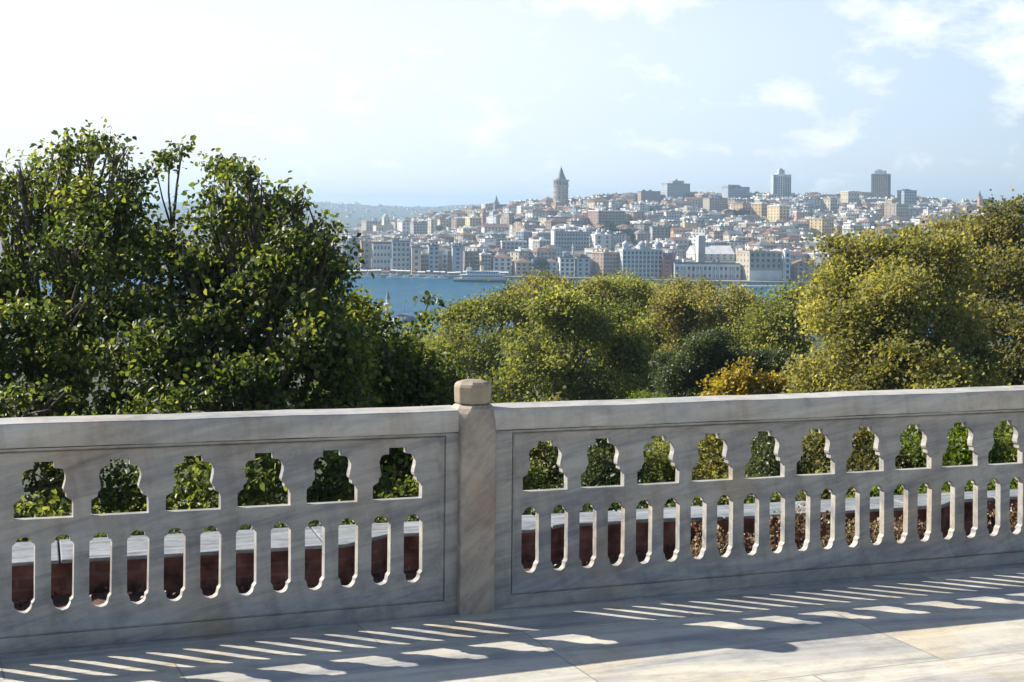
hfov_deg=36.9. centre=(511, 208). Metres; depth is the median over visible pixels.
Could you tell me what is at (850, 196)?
building
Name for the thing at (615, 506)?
shrub
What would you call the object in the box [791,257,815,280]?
building
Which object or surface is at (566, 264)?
building
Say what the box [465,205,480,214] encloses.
house
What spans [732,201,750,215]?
building
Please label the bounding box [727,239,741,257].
house
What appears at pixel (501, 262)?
building
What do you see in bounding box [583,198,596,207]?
house
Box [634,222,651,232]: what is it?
house
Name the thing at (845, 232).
house
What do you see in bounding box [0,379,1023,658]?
balustrade
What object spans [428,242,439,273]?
building
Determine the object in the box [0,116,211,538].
broadleaf tree
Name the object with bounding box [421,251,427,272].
house
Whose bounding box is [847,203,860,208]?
house
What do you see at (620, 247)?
house
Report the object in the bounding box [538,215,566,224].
house
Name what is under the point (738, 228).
house
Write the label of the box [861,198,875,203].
house
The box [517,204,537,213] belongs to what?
house
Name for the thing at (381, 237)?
house
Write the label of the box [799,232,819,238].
house
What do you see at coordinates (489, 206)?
house
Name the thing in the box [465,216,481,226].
building
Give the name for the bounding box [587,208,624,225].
building
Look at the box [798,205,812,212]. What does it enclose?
house
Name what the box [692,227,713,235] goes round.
house
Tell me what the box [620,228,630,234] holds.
city tree
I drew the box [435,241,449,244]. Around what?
house
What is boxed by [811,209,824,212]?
house
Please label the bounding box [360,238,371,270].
building
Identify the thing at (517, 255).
house
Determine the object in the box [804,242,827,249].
house
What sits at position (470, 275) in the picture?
ferry
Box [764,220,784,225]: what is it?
house
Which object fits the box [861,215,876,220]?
house
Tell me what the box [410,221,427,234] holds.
building
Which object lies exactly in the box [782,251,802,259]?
house
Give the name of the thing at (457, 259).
building
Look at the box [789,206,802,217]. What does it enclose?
house
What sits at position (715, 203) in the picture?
building
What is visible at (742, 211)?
city tree
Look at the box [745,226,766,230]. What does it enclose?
house
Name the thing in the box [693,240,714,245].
house
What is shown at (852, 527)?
dried plant
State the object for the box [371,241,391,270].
building
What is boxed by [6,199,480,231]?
hills
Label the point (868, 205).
house
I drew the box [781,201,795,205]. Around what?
house
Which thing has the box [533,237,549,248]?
house
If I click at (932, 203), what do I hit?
city houses
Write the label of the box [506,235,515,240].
house
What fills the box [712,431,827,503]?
shrub
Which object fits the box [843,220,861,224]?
house
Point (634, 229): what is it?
house
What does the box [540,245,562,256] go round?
house
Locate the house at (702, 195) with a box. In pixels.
[695,193,706,197]
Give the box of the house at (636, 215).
[627,210,644,220]
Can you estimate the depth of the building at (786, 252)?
1057.09 m
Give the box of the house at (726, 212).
[721,208,733,216]
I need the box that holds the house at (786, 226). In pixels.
[771,223,793,229]
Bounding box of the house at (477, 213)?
[469,211,480,216]
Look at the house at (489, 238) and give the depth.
1322.80 m
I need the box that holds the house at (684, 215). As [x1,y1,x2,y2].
[682,213,709,217]
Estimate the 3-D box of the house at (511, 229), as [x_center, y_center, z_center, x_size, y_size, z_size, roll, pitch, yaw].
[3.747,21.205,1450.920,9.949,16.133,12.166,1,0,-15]
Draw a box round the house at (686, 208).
[682,206,694,210]
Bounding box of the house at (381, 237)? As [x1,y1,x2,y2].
[375,235,390,240]
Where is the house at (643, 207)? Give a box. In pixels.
[632,202,648,211]
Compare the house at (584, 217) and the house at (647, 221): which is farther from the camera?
the house at (584, 217)
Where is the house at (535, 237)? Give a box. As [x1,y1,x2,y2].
[529,234,539,248]
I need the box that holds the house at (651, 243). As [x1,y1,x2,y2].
[645,241,661,246]
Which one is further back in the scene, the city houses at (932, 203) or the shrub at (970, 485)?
the city houses at (932, 203)
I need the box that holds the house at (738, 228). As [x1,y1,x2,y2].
[733,226,747,230]
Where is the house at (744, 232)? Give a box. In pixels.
[740,229,756,235]
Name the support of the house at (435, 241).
on the city hill at (580, 251)
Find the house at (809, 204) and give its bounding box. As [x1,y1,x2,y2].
[800,201,815,208]
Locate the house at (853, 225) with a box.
[843,223,861,228]
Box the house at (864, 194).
[859,191,870,197]
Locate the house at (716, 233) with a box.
[709,229,724,240]
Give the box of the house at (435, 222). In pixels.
[433,217,440,230]
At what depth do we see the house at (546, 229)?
1364.93 m
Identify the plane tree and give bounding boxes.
[415,278,541,402]
[475,269,665,443]
[482,266,626,469]
[575,267,643,456]
[584,271,671,398]
[637,270,764,451]
[637,271,692,394]
[710,274,838,471]
[717,281,766,324]
[768,216,1021,446]
[920,188,1023,434]
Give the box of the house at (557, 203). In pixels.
[551,201,563,206]
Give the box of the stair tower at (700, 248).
[696,235,705,261]
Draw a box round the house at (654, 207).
[649,204,658,210]
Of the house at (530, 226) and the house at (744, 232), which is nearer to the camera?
the house at (744, 232)
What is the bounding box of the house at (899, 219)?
[891,217,909,221]
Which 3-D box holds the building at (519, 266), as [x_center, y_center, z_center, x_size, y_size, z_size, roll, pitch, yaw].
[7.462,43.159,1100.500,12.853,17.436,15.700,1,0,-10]
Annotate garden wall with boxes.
[12,489,1017,603]
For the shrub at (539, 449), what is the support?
on the hillside
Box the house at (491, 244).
[480,241,495,248]
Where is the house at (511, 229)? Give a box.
[509,224,514,235]
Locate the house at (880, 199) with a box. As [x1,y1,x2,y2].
[873,197,884,201]
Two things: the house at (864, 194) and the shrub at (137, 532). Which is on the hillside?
the shrub at (137, 532)
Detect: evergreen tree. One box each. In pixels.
[648,325,758,463]
[721,342,818,464]
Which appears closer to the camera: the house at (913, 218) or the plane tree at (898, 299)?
the plane tree at (898, 299)
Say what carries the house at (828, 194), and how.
on the city hill at (580, 251)
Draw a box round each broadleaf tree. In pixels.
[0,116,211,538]
[97,148,410,529]
[272,284,497,521]
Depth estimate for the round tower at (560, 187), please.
1643.66 m
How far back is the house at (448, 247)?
1200.04 m
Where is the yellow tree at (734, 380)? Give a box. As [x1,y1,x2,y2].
[694,354,798,455]
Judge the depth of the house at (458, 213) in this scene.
1929.09 m
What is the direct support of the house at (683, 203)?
on the city hill at (580, 251)
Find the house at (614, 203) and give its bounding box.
[608,198,619,209]
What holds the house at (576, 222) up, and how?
on the city hill at (580, 251)
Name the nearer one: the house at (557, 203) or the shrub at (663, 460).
the shrub at (663, 460)
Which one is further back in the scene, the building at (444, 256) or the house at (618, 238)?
the house at (618, 238)
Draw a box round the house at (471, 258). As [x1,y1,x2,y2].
[463,249,495,270]
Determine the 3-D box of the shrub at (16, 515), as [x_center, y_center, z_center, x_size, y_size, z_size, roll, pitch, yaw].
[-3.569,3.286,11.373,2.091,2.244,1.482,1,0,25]
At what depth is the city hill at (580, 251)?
1368.62 m
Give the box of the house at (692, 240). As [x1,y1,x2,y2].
[689,237,710,244]
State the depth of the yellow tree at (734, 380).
51.66 m
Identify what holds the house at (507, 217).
on the city hill at (580, 251)
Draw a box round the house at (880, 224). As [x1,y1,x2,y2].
[874,222,890,227]
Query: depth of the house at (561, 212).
1550.58 m
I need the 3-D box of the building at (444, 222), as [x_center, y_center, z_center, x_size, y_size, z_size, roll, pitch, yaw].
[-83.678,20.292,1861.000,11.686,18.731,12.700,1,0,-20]
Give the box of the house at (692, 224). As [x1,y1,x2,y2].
[680,221,699,227]
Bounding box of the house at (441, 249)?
[427,247,451,271]
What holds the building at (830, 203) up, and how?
on the city hill at (580, 251)
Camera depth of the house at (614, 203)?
1602.46 m
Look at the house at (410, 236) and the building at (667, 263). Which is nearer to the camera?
the building at (667, 263)
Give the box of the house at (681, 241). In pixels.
[668,237,688,247]
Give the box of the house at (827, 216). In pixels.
[808,214,836,219]
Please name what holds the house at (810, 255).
on the city hill at (580, 251)
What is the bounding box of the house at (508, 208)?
[503,205,516,212]
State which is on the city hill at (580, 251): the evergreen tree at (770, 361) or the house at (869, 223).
the house at (869, 223)
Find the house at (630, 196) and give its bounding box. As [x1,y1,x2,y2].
[619,194,634,198]
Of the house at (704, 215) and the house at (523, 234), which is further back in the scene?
the house at (704, 215)
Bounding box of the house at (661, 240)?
[652,238,671,242]
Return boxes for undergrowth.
[14,495,407,531]
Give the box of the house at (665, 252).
[663,250,675,261]
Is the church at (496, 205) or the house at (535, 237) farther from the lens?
the church at (496, 205)
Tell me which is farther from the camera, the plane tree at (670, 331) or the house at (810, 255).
the house at (810, 255)
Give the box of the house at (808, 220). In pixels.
[798,217,814,229]
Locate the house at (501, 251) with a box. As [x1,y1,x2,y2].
[489,248,507,255]
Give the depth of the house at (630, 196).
1752.51 m
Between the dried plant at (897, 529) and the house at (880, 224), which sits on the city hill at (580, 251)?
the house at (880, 224)
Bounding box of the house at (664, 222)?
[653,220,670,237]
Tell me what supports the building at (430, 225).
on the city hill at (580, 251)
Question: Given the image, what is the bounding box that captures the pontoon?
[742,284,788,287]
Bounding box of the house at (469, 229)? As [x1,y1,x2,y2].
[462,226,477,232]
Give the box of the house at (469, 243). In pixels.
[449,240,478,244]
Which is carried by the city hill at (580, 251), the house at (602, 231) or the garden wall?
the house at (602, 231)
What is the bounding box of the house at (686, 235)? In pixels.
[674,232,689,237]
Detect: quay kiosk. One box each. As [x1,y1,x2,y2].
[374,269,381,273]
[396,270,404,274]
[499,272,508,275]
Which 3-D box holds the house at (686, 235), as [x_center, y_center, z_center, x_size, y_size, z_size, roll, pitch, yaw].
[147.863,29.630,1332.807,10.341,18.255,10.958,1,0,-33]
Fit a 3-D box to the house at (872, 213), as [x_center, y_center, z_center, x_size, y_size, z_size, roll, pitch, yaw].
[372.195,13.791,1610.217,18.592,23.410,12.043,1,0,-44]
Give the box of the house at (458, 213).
[450,211,466,216]
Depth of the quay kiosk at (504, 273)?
1088.34 m
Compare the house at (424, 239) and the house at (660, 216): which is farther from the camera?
the house at (660, 216)
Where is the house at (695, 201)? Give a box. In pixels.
[684,196,700,208]
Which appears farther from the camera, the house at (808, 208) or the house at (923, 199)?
the house at (923, 199)
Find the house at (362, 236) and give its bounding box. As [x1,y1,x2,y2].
[359,234,369,239]
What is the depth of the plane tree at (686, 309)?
88.79 m
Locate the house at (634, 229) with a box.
[619,226,639,231]
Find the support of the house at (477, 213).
on the city hill at (580, 251)
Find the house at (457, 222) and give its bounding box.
[451,217,464,228]
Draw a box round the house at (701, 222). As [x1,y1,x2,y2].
[695,219,703,228]
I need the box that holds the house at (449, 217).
[446,216,458,228]
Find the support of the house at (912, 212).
on the city hill at (580, 251)
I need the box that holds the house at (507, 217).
[501,211,515,226]
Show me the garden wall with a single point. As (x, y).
(61, 568)
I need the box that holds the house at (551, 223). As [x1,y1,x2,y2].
[545,217,565,227]
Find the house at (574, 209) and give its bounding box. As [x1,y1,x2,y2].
[569,206,582,211]
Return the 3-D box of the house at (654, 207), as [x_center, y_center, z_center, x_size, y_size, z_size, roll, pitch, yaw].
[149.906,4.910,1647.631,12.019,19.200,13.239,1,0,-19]
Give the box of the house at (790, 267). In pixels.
[782,258,795,278]
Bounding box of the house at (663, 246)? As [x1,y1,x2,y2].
[650,244,669,248]
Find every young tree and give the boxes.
[147,134,206,506]
[388,284,446,365]
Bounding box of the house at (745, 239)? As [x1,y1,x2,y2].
[732,234,752,244]
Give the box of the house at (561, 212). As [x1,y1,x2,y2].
[555,210,570,215]
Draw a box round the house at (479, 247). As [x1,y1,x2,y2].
[465,244,489,250]
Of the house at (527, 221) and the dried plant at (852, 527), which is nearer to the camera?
the dried plant at (852, 527)
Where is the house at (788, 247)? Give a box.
[776,246,795,249]
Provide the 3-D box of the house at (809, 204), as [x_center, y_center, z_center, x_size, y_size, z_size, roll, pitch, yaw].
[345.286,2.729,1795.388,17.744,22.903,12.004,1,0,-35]
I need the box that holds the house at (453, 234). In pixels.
[448,232,459,239]
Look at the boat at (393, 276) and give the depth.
1080.80 m
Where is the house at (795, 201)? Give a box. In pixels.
[789,199,802,203]
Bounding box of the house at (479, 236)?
[475,234,485,241]
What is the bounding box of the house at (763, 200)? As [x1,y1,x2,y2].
[754,198,766,202]
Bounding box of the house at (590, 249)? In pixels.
[584,246,609,253]
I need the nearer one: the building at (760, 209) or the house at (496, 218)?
the house at (496, 218)
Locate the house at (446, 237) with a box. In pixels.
[432,233,454,241]
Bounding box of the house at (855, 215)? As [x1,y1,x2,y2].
[840,212,858,220]
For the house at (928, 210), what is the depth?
1750.54 m
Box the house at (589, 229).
[578,225,596,235]
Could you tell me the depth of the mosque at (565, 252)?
1201.91 m
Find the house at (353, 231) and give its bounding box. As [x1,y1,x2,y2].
[348,230,358,233]
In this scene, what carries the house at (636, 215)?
on the city hill at (580, 251)
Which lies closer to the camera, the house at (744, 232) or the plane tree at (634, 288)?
the plane tree at (634, 288)
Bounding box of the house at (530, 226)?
[517,222,539,231]
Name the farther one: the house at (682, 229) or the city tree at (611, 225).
the city tree at (611, 225)
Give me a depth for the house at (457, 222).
1789.34 m
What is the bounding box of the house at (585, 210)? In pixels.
[581,207,594,212]
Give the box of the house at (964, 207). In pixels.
[962,205,973,212]
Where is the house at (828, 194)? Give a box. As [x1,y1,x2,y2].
[821,193,834,196]
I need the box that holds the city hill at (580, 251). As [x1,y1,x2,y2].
[0,211,1021,280]
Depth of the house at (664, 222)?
1412.95 m
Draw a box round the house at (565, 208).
[563,205,579,211]
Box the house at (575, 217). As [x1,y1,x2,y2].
[566,216,584,224]
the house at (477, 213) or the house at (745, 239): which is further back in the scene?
the house at (477, 213)
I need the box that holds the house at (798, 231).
[786,228,803,233]
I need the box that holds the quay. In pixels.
[39,271,815,285]
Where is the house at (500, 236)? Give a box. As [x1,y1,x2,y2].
[489,232,505,247]
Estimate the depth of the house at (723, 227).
1375.88 m
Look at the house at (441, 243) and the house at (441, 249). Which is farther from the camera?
the house at (441, 243)
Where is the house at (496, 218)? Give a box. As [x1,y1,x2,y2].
[493,214,500,223]
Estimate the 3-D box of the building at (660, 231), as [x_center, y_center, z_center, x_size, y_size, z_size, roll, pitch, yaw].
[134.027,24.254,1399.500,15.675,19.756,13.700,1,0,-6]
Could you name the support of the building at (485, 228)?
on the city hill at (580, 251)
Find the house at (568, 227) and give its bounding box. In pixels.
[559,224,579,229]
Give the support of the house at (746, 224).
on the city hill at (580, 251)
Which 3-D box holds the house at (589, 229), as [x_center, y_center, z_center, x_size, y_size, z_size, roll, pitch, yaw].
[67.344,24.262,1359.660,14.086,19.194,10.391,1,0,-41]
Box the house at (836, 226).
[834,224,842,234]
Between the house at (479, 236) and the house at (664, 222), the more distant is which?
the house at (664, 222)
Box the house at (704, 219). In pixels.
[694,216,708,224]
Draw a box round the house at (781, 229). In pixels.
[766,226,785,231]
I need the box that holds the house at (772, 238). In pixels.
[764,234,785,242]
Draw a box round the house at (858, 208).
[854,206,868,210]
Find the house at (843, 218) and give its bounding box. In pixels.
[837,215,853,221]
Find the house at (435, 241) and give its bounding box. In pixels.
[428,239,448,242]
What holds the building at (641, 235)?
on the city hill at (580, 251)
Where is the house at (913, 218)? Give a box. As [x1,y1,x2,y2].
[911,216,920,221]
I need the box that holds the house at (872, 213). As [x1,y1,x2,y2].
[857,211,876,218]
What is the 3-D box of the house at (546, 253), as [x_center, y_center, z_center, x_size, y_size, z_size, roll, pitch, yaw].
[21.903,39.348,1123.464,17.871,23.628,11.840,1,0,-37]
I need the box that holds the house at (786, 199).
[776,198,791,201]
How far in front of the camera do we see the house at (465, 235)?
1360.87 m
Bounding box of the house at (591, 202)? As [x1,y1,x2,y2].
[587,198,608,208]
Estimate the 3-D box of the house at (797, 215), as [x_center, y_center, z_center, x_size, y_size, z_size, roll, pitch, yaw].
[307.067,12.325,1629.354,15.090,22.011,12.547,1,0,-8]
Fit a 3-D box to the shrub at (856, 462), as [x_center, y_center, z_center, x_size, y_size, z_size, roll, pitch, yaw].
[3.669,3.721,15.954,1.411,3.191,1.286,1,0,0]
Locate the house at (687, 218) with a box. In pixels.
[680,216,692,222]
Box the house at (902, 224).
[895,221,913,235]
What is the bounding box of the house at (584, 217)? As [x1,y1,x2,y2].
[574,214,588,224]
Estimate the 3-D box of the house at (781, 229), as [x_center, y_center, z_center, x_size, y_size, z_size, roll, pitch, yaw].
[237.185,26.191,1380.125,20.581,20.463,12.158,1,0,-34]
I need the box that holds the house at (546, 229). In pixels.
[535,226,565,231]
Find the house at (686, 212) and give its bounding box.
[682,211,694,213]
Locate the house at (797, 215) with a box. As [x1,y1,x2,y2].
[793,210,809,219]
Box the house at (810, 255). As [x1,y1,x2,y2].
[807,251,827,258]
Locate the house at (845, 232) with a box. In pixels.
[843,228,863,234]
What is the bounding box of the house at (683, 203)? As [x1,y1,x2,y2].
[671,200,690,206]
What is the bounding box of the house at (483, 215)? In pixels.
[480,210,488,222]
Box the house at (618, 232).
[613,231,626,239]
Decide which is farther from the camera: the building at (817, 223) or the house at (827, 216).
the house at (827, 216)
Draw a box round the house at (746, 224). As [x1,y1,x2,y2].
[738,221,757,226]
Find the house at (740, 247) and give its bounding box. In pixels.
[735,245,744,249]
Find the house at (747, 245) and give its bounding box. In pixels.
[744,239,758,249]
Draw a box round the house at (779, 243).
[772,240,790,247]
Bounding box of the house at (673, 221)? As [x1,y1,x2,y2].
[667,220,677,225]
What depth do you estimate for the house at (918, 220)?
1546.15 m
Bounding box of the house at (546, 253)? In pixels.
[531,246,554,261]
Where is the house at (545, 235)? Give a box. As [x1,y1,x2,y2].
[532,230,550,244]
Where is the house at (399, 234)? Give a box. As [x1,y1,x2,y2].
[389,232,405,237]
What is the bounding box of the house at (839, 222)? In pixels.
[834,220,846,224]
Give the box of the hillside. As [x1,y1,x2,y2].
[0,329,1010,525]
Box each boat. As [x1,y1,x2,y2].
[387,274,400,278]
[400,274,409,278]
[410,274,422,278]
[423,275,436,278]
[436,275,448,278]
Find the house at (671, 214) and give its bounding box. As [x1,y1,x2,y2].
[664,209,681,219]
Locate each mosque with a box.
[384,291,420,342]
[563,243,574,254]
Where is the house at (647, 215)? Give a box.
[644,213,657,219]
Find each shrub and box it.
[14,500,97,545]
[60,510,179,538]
[169,492,321,532]
[275,480,418,526]
[404,453,555,520]
[519,385,602,507]
[522,485,588,515]
[538,437,669,510]
[551,473,697,512]
[602,434,722,506]
[625,386,672,452]
[639,461,780,506]
[673,433,760,506]
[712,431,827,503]
[722,461,877,503]
[798,429,864,497]
[822,425,921,499]
[822,481,995,498]
[868,381,961,490]
[897,477,1017,492]
[899,422,1016,490]
[994,381,1023,486]
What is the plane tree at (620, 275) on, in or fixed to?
on the hillside
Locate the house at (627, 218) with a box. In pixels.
[625,214,629,222]
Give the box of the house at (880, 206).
[874,203,883,215]
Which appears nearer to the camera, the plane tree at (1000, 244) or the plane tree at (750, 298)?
the plane tree at (1000, 244)
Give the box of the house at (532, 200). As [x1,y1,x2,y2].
[527,199,538,202]
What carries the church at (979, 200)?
on the city hill at (580, 251)
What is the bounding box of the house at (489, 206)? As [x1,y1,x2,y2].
[484,203,492,210]
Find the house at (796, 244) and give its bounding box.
[790,240,804,247]
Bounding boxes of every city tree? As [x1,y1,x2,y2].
[436,225,443,230]
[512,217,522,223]
[532,258,550,274]
[606,223,617,229]
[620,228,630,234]
[628,231,634,242]
[737,208,748,215]
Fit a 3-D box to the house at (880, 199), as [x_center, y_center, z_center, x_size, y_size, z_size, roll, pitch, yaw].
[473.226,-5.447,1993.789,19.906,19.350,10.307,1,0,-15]
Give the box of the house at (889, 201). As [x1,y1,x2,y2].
[885,199,898,203]
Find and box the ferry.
[453,263,506,281]
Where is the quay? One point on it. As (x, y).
(746, 282)
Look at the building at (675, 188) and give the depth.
2081.29 m
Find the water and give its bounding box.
[3,275,1020,338]
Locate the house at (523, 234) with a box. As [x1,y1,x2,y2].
[516,229,533,245]
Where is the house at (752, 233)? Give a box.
[748,231,761,237]
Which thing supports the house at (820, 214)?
on the city hill at (580, 251)
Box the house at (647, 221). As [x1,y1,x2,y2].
[630,220,653,225]
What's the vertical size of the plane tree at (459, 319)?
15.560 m
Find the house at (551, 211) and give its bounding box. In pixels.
[544,208,557,215]
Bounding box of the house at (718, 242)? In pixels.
[705,238,726,245]
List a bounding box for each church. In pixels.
[493,195,506,209]
[977,191,992,209]
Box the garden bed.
[14,540,897,610]
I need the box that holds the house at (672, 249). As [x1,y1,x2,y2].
[661,246,679,257]
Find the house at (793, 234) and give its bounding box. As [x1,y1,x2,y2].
[782,232,799,236]
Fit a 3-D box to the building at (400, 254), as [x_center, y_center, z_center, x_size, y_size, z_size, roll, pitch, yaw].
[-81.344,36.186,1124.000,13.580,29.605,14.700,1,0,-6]
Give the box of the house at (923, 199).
[917,197,929,201]
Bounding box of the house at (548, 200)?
[539,196,552,203]
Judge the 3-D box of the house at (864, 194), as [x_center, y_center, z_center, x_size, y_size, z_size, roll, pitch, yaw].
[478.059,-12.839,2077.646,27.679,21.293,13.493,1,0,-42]
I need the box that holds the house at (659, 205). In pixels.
[650,202,663,207]
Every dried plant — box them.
[690,520,728,557]
[726,533,773,552]
[745,509,801,550]
[772,503,829,548]
[799,510,853,546]
[828,517,897,543]
[872,515,926,540]
[987,502,1017,532]
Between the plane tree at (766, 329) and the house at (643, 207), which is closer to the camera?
the plane tree at (766, 329)
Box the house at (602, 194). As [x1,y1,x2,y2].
[593,193,610,196]
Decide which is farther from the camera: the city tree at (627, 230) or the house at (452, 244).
the city tree at (627, 230)
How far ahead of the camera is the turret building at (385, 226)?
1898.82 m
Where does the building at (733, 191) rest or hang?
on the city hill at (580, 251)
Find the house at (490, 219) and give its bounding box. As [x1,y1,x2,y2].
[488,216,492,223]
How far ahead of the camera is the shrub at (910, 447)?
16.32 m
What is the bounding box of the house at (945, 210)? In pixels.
[940,209,957,216]
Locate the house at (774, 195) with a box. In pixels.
[762,193,777,197]
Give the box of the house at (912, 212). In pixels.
[909,207,915,218]
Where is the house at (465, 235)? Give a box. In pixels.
[456,231,475,241]
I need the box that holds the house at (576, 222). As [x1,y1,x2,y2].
[566,219,582,226]
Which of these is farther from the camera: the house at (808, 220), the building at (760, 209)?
the building at (760, 209)
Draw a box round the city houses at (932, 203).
[266,191,1023,278]
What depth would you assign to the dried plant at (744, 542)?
9.20 m
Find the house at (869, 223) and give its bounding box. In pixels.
[859,218,874,227]
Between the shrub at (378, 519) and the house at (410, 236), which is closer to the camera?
the shrub at (378, 519)
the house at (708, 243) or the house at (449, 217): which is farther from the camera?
the house at (449, 217)
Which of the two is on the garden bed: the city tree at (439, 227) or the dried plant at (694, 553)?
the dried plant at (694, 553)
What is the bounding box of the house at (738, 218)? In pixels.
[734,215,751,221]
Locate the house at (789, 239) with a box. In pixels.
[780,236,796,242]
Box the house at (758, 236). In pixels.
[754,234,760,240]
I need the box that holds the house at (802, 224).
[790,221,808,229]
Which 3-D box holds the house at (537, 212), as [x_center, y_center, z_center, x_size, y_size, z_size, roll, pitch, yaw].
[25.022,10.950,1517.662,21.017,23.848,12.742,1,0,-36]
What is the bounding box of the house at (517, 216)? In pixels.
[514,212,525,218]
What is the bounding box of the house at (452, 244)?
[441,242,464,250]
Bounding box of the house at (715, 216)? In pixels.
[707,212,721,219]
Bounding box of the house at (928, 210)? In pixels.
[923,207,941,214]
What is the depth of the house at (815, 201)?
1869.23 m
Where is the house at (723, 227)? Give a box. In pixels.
[711,224,733,230]
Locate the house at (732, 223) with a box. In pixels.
[724,220,744,226]
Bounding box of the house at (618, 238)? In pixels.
[613,233,624,246]
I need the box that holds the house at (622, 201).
[610,198,626,204]
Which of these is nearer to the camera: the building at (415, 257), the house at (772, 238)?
the building at (415, 257)
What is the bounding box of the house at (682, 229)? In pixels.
[670,226,697,236]
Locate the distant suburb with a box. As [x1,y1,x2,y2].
[155,200,480,221]
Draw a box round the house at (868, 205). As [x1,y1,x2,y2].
[861,201,874,208]
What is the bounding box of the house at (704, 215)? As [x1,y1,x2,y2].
[692,214,711,220]
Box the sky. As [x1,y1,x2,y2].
[0,0,1023,206]
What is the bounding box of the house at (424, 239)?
[411,236,430,241]
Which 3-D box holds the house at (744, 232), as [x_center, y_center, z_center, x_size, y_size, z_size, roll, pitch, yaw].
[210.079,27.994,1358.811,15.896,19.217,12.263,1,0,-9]
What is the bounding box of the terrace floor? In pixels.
[0,567,1023,681]
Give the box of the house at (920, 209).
[917,206,931,215]
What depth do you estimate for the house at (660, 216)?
1553.33 m
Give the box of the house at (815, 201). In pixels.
[799,197,822,210]
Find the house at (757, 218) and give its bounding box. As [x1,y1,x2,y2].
[746,215,760,222]
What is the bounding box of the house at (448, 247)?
[427,244,451,249]
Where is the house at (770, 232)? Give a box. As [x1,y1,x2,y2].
[761,230,786,240]
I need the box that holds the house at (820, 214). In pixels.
[810,213,833,215]
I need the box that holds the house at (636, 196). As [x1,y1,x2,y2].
[626,192,637,200]
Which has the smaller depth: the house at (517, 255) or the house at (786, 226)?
the house at (517, 255)
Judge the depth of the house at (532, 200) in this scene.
1695.62 m
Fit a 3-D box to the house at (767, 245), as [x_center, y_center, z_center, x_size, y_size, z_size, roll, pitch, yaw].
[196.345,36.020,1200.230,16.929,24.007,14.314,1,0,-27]
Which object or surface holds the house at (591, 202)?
on the city hill at (580, 251)
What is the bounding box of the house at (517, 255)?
[510,249,530,273]
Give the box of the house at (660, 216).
[651,211,663,219]
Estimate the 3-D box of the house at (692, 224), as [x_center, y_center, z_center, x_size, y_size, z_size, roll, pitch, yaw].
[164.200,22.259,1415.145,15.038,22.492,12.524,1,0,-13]
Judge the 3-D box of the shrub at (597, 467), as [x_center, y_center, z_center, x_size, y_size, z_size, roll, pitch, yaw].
[0.910,3.617,15.457,1.330,3.145,1.340,1,0,0]
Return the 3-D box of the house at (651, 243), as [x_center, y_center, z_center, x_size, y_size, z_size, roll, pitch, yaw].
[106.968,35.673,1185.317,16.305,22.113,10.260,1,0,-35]
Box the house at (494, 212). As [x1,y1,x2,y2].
[489,209,502,215]
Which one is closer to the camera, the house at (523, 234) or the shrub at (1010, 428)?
the shrub at (1010, 428)
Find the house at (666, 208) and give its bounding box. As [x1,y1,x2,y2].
[659,206,674,210]
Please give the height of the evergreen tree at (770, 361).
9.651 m
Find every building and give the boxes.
[341,238,346,255]
[348,236,358,270]
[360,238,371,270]
[361,219,380,230]
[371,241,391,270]
[373,214,393,231]
[391,238,410,272]
[397,220,409,233]
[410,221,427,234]
[411,245,421,273]
[428,217,433,233]
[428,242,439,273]
[437,218,448,228]
[441,250,447,273]
[451,243,463,273]
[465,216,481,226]
[479,252,490,270]
[481,223,508,232]
[491,254,511,274]
[500,239,526,251]
[512,257,532,275]
[531,257,544,275]
[546,259,557,275]
[551,230,588,250]
[558,254,574,276]
[575,254,590,276]
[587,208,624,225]
[589,232,611,249]
[592,249,618,277]
[618,240,662,277]
[630,228,650,243]
[638,190,660,201]
[649,224,668,240]
[661,179,689,199]
[661,253,671,278]
[672,259,740,279]
[686,245,734,260]
[703,196,727,210]
[721,185,749,198]
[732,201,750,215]
[736,248,781,280]
[751,202,768,216]
[767,203,789,221]
[782,248,790,280]
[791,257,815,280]
[809,216,833,234]
[822,197,837,212]
[840,190,859,203]
[884,202,908,218]
[897,189,916,204]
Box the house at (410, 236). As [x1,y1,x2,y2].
[405,234,423,238]
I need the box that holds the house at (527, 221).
[515,219,534,235]
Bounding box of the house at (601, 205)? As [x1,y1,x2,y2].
[594,203,607,209]
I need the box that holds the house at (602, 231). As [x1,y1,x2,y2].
[592,229,612,247]
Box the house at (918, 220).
[915,217,933,221]
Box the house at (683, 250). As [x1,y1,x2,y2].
[669,244,685,258]
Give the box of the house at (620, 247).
[614,244,636,251]
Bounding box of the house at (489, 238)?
[478,236,496,243]
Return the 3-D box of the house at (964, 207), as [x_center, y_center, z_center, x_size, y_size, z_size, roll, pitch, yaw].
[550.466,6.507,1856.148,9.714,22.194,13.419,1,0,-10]
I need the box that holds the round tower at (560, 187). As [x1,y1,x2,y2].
[553,168,568,205]
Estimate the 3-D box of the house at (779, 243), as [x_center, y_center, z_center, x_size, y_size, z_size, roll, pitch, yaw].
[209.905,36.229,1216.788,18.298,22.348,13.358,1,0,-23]
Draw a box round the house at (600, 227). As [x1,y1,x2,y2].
[596,224,608,230]
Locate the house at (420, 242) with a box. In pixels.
[414,240,430,245]
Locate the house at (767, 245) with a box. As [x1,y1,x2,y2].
[750,239,776,249]
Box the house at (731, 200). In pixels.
[728,198,746,208]
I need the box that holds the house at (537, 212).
[525,208,548,218]
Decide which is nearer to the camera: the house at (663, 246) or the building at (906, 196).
the house at (663, 246)
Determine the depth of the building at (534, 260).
1092.95 m
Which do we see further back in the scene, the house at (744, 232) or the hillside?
the house at (744, 232)
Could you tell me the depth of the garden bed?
8.73 m
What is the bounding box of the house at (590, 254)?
[586,250,598,275]
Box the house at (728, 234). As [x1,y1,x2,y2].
[723,229,741,240]

